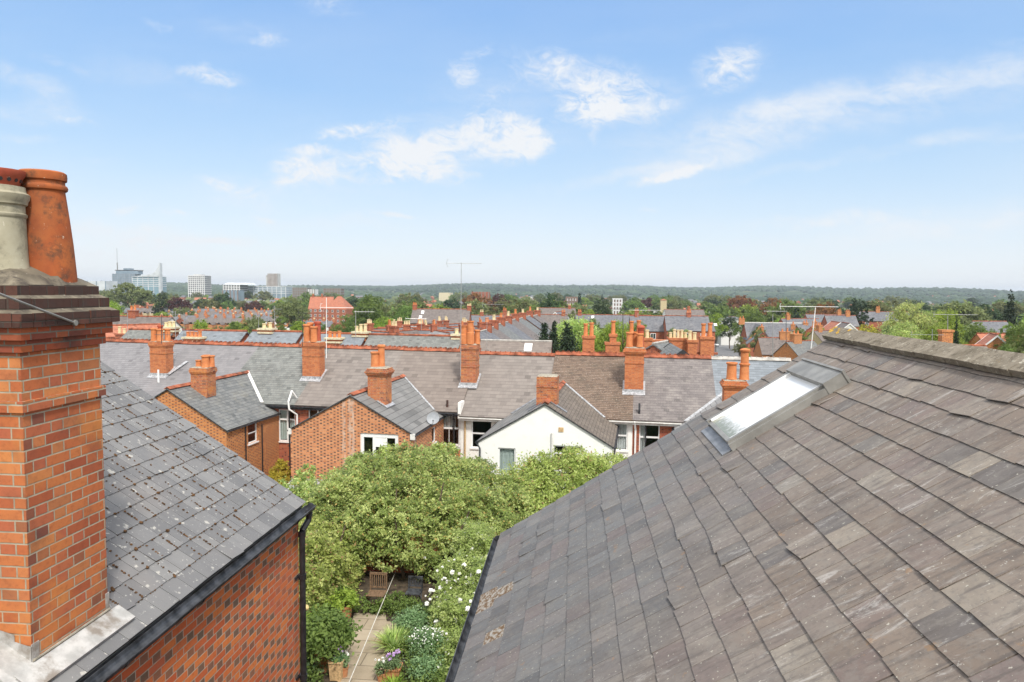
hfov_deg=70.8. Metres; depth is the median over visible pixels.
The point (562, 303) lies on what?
tree
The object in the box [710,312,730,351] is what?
tree
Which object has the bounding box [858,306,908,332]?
house
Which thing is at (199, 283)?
apartment tower
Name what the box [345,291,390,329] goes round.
tree
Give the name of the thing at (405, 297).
tree
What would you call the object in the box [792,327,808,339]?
tree
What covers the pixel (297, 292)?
apartment block
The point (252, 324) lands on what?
tree
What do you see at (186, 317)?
terraced house
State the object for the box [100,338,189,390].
terraced house
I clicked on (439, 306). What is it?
tree
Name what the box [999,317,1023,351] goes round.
tree
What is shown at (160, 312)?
tree
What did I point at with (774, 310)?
tree
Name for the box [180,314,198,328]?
terraced house
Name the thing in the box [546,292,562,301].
tree
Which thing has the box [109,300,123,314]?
tree
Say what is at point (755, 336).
tree
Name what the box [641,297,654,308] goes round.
tree
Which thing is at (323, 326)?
tree
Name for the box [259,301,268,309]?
tree
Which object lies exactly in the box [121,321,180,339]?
house
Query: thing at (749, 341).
house
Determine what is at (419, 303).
tree
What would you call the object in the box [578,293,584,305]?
tree
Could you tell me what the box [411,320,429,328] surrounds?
terraced house
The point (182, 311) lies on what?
tree
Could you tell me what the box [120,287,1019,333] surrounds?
hills
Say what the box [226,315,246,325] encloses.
terraced house
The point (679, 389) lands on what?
terraced house
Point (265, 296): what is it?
tree
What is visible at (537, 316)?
terraced house
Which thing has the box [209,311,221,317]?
terraced house
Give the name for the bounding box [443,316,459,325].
terraced house
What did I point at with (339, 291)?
apartment block
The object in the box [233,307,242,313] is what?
terraced house
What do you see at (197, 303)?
tree
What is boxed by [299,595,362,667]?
potted plant
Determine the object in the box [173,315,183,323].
terraced house
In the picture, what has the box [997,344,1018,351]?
tree
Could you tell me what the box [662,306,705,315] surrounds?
house
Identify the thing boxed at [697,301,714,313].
tree
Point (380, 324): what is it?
tree
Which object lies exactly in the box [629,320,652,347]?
house
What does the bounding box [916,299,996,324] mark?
tree
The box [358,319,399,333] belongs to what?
terraced house
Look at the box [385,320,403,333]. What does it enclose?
terraced house
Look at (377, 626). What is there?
patio strip
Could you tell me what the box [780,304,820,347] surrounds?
television aerial
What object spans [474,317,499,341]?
terraced house
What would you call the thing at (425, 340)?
house
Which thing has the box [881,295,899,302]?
tree
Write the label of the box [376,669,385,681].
plant pot
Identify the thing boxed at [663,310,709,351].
house
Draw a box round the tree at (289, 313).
[270,297,311,327]
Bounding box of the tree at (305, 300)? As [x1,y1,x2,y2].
[297,297,309,306]
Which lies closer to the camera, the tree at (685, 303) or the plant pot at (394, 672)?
the plant pot at (394, 672)
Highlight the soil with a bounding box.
[307,571,464,681]
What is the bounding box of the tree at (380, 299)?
[366,296,388,305]
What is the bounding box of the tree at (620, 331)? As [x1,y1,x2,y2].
[594,319,629,351]
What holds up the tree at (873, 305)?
on the ground
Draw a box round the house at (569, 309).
[536,303,575,316]
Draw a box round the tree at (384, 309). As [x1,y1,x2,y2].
[378,302,396,322]
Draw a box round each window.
[248,423,258,445]
[279,409,294,442]
[360,433,397,454]
[432,427,436,442]
[439,412,459,446]
[470,421,491,449]
[496,448,515,474]
[553,445,580,472]
[612,420,627,452]
[639,421,659,450]
[650,333,655,338]
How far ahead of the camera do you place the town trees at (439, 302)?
1015.76 m
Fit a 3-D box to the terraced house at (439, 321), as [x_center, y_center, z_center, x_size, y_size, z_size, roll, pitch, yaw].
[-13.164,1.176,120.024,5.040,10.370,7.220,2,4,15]
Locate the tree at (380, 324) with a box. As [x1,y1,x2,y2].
[373,316,392,327]
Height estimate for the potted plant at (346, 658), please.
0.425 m
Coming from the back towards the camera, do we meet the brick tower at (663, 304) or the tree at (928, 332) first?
the brick tower at (663, 304)
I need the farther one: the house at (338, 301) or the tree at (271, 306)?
the tree at (271, 306)
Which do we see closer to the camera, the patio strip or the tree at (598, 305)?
the patio strip
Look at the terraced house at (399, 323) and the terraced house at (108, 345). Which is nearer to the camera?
the terraced house at (108, 345)
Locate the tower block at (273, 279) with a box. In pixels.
[266,274,280,285]
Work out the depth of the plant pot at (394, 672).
16.46 m
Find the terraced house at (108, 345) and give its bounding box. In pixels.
[100,338,118,358]
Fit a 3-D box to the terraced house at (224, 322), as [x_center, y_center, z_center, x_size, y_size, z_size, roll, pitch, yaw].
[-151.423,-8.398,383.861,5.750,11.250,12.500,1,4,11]
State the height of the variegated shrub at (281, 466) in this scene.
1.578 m
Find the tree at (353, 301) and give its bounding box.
[346,295,362,306]
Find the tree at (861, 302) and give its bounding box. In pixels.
[847,298,870,308]
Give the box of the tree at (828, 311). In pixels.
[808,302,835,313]
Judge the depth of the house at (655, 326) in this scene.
166.04 m
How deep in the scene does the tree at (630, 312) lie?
352.40 m
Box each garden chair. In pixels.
[366,572,386,609]
[405,576,422,607]
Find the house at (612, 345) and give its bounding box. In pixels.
[601,321,620,352]
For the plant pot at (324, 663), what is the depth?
16.78 m
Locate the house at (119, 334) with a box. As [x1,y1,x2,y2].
[106,326,125,338]
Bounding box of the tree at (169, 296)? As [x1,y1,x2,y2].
[152,294,178,304]
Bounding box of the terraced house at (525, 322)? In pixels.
[519,309,548,338]
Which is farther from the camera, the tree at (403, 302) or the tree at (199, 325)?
the tree at (403, 302)
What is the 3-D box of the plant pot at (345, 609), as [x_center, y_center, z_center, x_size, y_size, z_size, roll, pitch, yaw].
[-4.546,7.371,19.666,0.400,0.360,0.400,1,4,5]
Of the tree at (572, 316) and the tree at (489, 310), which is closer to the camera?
the tree at (572, 316)
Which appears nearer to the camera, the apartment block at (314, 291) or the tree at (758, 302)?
the tree at (758, 302)
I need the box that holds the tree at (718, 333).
[704,313,721,337]
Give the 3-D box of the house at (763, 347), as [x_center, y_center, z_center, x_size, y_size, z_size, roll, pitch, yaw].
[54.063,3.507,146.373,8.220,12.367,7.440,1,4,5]
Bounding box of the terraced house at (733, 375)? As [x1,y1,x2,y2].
[672,348,790,430]
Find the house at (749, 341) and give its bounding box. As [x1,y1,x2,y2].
[745,324,767,356]
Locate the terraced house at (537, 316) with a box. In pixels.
[533,307,558,346]
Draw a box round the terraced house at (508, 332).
[496,313,523,339]
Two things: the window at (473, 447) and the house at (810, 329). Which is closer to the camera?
the window at (473, 447)
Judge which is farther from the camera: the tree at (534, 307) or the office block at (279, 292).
the office block at (279, 292)
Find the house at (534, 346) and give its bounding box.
[480,339,552,352]
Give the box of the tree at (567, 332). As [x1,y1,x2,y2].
[553,322,581,352]
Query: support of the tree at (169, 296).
on the ground
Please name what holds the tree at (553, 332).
on the ground
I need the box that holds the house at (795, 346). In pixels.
[770,331,816,360]
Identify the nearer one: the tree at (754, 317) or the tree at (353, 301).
the tree at (754, 317)
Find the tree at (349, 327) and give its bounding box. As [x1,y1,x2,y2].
[336,314,357,331]
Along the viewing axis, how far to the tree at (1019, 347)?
85.86 m
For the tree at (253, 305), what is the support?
on the ground
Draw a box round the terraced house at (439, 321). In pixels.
[429,316,442,329]
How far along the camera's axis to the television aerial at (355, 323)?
61.46 m
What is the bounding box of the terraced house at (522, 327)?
[511,309,538,339]
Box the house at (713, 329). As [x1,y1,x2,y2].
[710,322,716,351]
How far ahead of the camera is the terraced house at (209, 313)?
487.03 m
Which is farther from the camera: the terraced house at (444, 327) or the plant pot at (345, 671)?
the terraced house at (444, 327)
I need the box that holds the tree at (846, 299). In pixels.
[841,297,857,306]
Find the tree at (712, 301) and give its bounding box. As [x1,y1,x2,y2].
[706,298,719,305]
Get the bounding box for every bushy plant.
[300,652,328,673]
[391,604,434,638]
[400,614,451,659]
[404,652,445,681]
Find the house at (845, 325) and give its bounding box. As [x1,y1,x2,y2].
[837,322,855,329]
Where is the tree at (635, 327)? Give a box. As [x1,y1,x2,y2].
[634,322,652,337]
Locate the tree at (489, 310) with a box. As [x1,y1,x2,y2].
[483,296,531,314]
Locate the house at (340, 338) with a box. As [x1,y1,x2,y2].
[299,324,370,345]
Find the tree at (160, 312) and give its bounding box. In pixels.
[152,311,170,315]
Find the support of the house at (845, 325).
on the ground
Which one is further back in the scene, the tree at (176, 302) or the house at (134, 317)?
the tree at (176, 302)
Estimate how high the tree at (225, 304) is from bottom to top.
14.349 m
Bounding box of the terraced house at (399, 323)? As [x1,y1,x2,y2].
[397,317,416,326]
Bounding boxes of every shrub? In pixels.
[268,459,290,484]
[278,463,338,507]
[298,511,370,612]
[302,439,549,581]
[315,435,548,488]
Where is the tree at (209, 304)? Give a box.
[198,299,222,308]
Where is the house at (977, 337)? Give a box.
[968,333,1019,343]
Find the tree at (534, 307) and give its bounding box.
[524,304,540,313]
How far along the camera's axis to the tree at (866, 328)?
163.11 m
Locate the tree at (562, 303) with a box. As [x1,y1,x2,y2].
[558,300,572,307]
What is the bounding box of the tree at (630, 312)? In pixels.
[622,308,644,314]
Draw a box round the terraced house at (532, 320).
[526,307,551,335]
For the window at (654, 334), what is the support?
in the house at (655, 326)
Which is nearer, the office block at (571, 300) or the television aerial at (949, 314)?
the television aerial at (949, 314)
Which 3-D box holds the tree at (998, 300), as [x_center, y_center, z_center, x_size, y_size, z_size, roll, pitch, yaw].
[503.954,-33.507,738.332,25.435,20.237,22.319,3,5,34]
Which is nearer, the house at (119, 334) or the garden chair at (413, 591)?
the garden chair at (413, 591)
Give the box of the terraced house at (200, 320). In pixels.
[189,314,207,328]
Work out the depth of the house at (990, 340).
102.09 m
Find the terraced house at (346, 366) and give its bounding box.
[293,344,405,454]
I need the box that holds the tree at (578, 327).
[554,314,605,351]
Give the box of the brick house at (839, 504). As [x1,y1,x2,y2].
[445,326,1023,681]
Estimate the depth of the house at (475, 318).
200.70 m
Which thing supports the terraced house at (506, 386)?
on the ground
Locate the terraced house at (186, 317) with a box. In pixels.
[184,313,196,320]
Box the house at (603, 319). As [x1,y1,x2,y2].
[575,309,629,351]
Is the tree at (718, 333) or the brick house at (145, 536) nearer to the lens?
the brick house at (145, 536)
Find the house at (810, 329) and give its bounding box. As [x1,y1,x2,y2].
[804,319,817,336]
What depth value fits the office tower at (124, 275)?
1471.44 m
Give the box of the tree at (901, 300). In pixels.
[892,297,911,305]
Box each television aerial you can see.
[155,314,178,343]
[169,311,186,339]
[298,309,302,345]
[320,298,349,357]
[354,310,358,340]
[446,259,481,375]
[772,309,786,356]
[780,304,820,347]
[933,313,970,329]
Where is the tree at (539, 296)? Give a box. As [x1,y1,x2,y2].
[533,293,545,301]
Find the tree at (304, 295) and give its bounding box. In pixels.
[297,292,319,302]
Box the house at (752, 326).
[738,316,807,356]
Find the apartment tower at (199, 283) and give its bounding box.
[188,274,211,296]
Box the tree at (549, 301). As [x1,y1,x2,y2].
[536,292,563,307]
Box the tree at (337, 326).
[328,323,341,331]
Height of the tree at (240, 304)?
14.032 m
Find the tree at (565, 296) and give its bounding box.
[562,294,572,300]
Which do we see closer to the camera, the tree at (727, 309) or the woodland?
the tree at (727, 309)
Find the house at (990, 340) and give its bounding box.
[976,332,1005,349]
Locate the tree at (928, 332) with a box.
[917,318,975,343]
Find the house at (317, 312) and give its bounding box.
[308,293,333,320]
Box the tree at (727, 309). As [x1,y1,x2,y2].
[710,303,739,319]
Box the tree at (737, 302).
[726,295,760,308]
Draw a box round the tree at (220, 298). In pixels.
[212,292,236,306]
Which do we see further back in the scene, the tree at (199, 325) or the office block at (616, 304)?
the office block at (616, 304)
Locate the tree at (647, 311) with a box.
[639,310,655,314]
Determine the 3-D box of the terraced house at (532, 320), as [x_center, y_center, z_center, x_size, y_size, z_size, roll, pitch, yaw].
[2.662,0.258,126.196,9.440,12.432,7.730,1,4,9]
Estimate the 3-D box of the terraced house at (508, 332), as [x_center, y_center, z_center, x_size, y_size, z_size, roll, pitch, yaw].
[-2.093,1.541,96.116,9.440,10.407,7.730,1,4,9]
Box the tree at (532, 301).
[519,296,539,305]
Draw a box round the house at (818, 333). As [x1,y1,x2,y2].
[806,322,828,344]
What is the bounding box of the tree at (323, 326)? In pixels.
[321,322,325,331]
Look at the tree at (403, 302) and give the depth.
302.33 m
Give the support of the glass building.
on the ground
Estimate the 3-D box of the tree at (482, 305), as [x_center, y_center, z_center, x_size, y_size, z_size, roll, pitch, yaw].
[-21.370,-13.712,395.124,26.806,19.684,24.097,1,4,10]
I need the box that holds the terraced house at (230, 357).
[144,325,294,439]
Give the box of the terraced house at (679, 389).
[632,353,715,454]
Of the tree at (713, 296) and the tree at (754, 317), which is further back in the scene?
the tree at (713, 296)
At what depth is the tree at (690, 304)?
805.08 m
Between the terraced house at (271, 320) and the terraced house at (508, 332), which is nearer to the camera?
the terraced house at (508, 332)
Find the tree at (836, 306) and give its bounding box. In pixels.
[823,300,844,313]
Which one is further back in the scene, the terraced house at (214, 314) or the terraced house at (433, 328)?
the terraced house at (214, 314)
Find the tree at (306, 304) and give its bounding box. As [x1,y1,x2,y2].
[301,301,308,310]
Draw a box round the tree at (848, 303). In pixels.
[843,301,852,306]
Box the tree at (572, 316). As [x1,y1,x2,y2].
[567,310,577,319]
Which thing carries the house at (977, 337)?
on the ground
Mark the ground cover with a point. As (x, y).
(388, 601)
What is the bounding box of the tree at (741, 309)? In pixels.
[734,303,757,317]
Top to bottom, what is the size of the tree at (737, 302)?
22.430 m
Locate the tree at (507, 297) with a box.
[492,294,514,304]
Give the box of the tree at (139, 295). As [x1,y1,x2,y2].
[105,282,155,307]
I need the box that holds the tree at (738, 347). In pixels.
[732,336,746,355]
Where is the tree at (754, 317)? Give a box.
[729,308,765,336]
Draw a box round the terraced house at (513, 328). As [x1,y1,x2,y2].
[504,311,532,339]
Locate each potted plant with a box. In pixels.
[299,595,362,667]
[324,587,362,610]
[329,645,349,662]
[341,650,354,666]
[372,657,389,676]
[380,649,405,672]
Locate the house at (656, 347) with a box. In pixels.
[645,340,668,353]
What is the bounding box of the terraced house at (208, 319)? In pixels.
[201,315,216,326]
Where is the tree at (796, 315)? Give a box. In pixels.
[792,307,800,317]
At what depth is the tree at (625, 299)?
1085.95 m
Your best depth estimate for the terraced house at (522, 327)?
111.66 m
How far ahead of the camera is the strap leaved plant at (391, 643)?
17.85 m
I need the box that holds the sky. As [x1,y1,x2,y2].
[0,0,1023,290]
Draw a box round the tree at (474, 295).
[459,291,492,309]
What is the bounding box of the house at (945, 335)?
[937,329,987,347]
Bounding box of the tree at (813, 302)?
[804,297,832,312]
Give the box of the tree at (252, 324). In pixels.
[240,314,267,333]
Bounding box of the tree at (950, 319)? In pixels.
[916,306,981,337]
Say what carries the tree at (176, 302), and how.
on the ground
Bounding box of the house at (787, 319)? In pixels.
[779,312,820,328]
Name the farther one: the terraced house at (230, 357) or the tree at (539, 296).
the tree at (539, 296)
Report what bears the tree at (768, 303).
on the ground
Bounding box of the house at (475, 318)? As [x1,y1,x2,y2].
[471,309,499,325]
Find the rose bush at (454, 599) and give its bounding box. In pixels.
[424,515,498,681]
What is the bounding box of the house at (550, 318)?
[502,307,567,328]
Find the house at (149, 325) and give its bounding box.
[106,323,160,336]
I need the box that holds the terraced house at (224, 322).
[216,315,234,328]
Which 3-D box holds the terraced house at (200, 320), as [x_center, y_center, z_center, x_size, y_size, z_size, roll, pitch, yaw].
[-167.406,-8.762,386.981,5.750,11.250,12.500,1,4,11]
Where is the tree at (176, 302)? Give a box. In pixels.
[165,297,193,308]
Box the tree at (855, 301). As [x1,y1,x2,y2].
[847,298,857,312]
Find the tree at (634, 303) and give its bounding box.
[619,298,646,312]
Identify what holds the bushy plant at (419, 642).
on the soil
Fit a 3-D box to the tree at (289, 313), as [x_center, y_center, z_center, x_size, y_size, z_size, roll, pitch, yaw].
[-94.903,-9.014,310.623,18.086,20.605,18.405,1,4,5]
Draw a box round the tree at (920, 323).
[876,300,945,336]
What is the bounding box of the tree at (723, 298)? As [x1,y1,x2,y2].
[713,295,733,302]
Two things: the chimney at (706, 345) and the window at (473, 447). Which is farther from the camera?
the chimney at (706, 345)
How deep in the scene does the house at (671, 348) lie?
49.18 m
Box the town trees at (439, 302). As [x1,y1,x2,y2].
[115,296,991,312]
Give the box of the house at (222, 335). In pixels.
[174,329,249,341]
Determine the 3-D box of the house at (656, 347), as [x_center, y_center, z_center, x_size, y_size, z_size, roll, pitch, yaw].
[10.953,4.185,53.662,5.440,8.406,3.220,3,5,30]
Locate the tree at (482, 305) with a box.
[460,298,488,314]
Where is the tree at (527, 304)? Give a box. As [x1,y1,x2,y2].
[512,300,536,309]
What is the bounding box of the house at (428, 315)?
[410,302,471,325]
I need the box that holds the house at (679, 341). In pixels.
[652,329,687,350]
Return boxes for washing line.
[349,571,395,681]
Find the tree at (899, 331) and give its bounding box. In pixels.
[882,320,926,339]
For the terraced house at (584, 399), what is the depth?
35.39 m
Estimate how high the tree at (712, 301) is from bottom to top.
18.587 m
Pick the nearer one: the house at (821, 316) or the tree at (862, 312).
the tree at (862, 312)
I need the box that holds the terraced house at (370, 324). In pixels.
[365,319,402,330]
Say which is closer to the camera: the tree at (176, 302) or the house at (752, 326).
the house at (752, 326)
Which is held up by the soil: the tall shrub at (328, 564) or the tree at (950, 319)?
the tall shrub at (328, 564)
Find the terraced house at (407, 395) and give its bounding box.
[287,321,490,496]
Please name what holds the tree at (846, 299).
on the ground
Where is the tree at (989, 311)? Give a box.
[978,303,996,320]
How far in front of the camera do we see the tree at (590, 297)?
925.77 m
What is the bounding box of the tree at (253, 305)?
[242,301,264,311]
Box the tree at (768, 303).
[759,297,791,321]
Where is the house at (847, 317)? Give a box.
[821,310,859,329]
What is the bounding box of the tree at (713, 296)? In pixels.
[700,294,717,304]
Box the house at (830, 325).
[823,321,840,329]
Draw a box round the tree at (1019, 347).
[1009,333,1023,352]
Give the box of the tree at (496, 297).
[490,293,509,303]
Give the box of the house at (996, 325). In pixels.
[963,321,1010,332]
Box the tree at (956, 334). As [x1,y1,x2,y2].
[953,315,961,343]
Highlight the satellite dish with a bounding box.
[427,412,438,423]
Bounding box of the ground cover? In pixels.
[299,576,461,681]
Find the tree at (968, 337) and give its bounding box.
[957,322,991,342]
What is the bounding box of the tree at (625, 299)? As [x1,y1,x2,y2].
[614,294,627,301]
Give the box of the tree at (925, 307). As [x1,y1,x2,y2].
[912,300,933,310]
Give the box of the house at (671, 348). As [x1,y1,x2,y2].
[660,342,688,354]
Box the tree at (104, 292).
[99,289,123,301]
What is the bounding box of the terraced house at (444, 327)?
[438,318,466,329]
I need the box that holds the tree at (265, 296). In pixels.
[251,290,274,300]
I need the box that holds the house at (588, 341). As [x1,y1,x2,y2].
[582,322,598,352]
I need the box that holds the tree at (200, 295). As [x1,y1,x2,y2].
[191,292,203,297]
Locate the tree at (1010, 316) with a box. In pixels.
[994,289,1022,334]
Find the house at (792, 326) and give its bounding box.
[790,322,794,333]
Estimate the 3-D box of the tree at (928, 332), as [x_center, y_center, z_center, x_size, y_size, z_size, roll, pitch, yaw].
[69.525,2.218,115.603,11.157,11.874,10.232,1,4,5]
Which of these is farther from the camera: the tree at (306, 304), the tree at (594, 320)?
the tree at (306, 304)
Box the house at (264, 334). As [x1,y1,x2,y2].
[245,322,303,343]
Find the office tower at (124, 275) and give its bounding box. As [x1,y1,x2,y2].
[112,262,142,292]
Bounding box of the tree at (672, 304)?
[654,298,684,311]
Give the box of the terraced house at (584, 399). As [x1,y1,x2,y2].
[475,325,645,514]
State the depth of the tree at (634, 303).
565.95 m
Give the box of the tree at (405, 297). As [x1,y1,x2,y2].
[396,291,426,304]
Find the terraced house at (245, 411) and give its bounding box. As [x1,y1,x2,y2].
[154,321,331,482]
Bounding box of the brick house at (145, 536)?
[0,167,315,681]
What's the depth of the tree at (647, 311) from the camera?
237.69 m
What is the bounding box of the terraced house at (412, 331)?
[399,319,424,333]
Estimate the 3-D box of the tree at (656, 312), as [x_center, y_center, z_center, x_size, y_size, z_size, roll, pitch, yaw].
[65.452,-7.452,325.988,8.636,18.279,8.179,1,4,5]
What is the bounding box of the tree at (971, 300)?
[967,298,980,304]
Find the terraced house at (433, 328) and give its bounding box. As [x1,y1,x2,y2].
[428,320,449,334]
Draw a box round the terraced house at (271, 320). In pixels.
[267,315,280,327]
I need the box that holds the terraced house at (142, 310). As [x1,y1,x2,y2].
[139,306,147,315]
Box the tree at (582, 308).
[572,302,587,313]
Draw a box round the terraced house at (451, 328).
[445,321,464,332]
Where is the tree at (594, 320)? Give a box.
[589,317,608,340]
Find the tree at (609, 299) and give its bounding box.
[605,295,618,304]
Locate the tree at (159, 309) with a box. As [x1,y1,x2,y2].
[152,293,168,313]
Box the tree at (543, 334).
[535,322,553,348]
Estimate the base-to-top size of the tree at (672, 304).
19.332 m
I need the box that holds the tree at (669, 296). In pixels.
[663,295,673,300]
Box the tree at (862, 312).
[849,301,877,332]
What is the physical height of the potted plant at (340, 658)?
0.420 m
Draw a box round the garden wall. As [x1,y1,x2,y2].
[298,528,499,573]
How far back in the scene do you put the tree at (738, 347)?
161.23 m
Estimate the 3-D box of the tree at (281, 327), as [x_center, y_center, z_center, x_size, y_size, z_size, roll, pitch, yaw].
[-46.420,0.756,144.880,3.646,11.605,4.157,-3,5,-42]
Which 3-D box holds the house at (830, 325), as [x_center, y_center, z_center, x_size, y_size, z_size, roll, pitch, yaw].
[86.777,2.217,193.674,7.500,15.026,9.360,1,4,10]
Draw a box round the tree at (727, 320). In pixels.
[718,313,739,348]
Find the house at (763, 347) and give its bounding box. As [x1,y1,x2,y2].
[753,328,790,356]
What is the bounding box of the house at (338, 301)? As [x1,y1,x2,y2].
[324,296,354,328]
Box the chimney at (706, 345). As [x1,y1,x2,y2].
[697,323,717,355]
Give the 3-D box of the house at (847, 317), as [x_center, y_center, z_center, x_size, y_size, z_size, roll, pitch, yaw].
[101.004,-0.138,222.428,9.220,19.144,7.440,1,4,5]
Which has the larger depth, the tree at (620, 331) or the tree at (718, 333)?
the tree at (718, 333)
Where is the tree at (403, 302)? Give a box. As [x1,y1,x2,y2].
[389,299,431,318]
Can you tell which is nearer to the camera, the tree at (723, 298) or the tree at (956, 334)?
the tree at (956, 334)
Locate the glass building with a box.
[132,263,166,294]
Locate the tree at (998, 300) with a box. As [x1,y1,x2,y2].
[991,299,1007,309]
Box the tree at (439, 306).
[432,303,450,308]
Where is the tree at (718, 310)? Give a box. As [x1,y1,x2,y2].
[704,305,730,321]
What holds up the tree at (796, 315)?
on the ground
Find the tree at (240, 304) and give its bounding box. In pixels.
[235,300,248,308]
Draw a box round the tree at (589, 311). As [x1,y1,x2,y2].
[582,309,594,313]
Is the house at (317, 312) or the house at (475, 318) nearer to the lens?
the house at (475, 318)
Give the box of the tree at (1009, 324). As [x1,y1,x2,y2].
[993,313,1023,346]
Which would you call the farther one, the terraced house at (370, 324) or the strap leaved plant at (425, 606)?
the terraced house at (370, 324)
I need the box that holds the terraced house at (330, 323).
[321,318,336,331]
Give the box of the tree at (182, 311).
[169,306,195,316]
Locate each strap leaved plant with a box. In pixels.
[368,623,412,652]
[380,673,407,681]
[400,601,432,624]
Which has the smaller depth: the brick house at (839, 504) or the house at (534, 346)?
the brick house at (839, 504)
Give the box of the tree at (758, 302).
[748,299,763,307]
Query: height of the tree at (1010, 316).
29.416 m
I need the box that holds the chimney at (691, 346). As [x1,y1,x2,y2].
[686,331,698,354]
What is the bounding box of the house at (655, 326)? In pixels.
[628,308,663,338]
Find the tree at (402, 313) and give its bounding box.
[392,303,418,323]
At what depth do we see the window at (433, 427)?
36.71 m
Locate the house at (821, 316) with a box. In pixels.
[803,309,844,321]
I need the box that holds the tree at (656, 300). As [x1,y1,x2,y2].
[651,296,670,309]
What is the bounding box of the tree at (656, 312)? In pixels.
[651,305,660,314]
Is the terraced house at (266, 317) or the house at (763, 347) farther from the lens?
the terraced house at (266, 317)
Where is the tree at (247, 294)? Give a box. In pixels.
[244,290,253,299]
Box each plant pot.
[313,652,328,673]
[328,658,344,680]
[340,602,352,617]
[343,664,348,677]
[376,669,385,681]
[384,662,402,680]
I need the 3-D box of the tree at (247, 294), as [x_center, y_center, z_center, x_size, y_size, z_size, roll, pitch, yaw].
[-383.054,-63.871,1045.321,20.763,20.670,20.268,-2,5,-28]
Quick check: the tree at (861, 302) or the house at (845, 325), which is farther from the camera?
the tree at (861, 302)
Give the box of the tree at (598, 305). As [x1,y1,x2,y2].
[592,298,612,313]
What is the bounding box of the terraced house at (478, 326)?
[474,317,481,329]
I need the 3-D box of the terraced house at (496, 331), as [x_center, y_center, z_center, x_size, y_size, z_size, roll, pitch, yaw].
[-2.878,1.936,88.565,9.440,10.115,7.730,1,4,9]
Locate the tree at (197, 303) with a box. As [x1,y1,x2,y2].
[193,297,209,308]
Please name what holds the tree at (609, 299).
on the ground
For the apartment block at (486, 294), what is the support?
on the ground
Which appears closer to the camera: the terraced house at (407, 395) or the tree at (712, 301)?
the terraced house at (407, 395)
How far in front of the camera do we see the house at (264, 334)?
64.02 m
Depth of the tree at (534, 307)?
259.58 m
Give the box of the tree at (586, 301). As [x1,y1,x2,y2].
[581,297,593,305]
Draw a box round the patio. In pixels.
[338,613,391,681]
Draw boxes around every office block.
[87,281,117,292]
[222,290,243,301]
[223,283,255,291]
[248,286,291,298]
[439,293,452,300]
[566,297,577,306]
[612,298,622,313]
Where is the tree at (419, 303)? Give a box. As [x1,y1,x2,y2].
[388,298,430,318]
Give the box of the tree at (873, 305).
[853,297,917,317]
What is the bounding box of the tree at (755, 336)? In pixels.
[749,327,766,347]
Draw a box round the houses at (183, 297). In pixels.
[118,292,994,313]
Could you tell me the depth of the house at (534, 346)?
65.77 m
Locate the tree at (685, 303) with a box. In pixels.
[677,300,687,307]
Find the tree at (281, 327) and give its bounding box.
[275,316,288,329]
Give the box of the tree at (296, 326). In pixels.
[286,321,303,332]
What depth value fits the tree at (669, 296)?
798.72 m
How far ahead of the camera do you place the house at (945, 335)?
66.45 m
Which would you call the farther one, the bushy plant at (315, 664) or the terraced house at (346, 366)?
the terraced house at (346, 366)
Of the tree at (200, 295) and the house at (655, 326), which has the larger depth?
the tree at (200, 295)
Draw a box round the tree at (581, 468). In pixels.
[498,442,628,523]
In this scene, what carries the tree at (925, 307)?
on the ground
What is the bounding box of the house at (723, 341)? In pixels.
[717,316,740,344]
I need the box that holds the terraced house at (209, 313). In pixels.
[207,309,216,315]
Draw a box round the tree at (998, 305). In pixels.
[983,299,1023,318]
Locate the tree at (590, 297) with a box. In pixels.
[581,294,601,301]
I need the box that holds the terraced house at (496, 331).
[489,315,511,339]
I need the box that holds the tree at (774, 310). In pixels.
[757,300,806,321]
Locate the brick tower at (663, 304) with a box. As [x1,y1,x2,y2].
[660,299,666,312]
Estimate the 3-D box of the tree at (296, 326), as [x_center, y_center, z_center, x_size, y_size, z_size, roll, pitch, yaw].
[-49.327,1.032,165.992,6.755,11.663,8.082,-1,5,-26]
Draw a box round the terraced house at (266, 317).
[261,313,271,327]
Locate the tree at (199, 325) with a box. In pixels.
[190,319,211,328]
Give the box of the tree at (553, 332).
[549,320,561,351]
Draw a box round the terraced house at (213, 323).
[207,315,225,328]
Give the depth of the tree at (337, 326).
143.62 m
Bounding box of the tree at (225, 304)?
[217,300,234,309]
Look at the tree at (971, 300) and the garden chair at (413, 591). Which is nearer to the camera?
the garden chair at (413, 591)
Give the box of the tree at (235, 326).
[225,321,241,329]
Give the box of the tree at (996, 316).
[991,310,1021,322]
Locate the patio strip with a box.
[373,621,410,636]
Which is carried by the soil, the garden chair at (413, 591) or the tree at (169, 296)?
the garden chair at (413, 591)
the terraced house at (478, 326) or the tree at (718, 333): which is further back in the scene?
the tree at (718, 333)
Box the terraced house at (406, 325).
[402,320,453,333]
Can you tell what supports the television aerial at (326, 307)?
on the terraced house at (346, 366)
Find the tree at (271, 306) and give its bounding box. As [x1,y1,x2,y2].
[267,301,282,309]
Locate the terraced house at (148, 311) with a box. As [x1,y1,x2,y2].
[143,306,154,315]
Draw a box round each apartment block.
[292,287,310,299]
[307,289,317,299]
[323,288,344,296]
[471,292,489,302]
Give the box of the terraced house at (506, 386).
[458,350,554,458]
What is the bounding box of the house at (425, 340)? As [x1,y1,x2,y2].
[364,329,459,348]
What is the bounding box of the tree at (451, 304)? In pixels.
[440,297,463,308]
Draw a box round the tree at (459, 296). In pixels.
[450,291,470,301]
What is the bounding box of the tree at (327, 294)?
[323,292,338,298]
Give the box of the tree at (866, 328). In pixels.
[854,324,879,332]
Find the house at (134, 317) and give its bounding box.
[113,305,183,333]
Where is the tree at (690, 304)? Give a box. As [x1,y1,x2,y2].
[683,299,693,308]
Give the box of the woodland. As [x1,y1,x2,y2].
[166,282,1023,304]

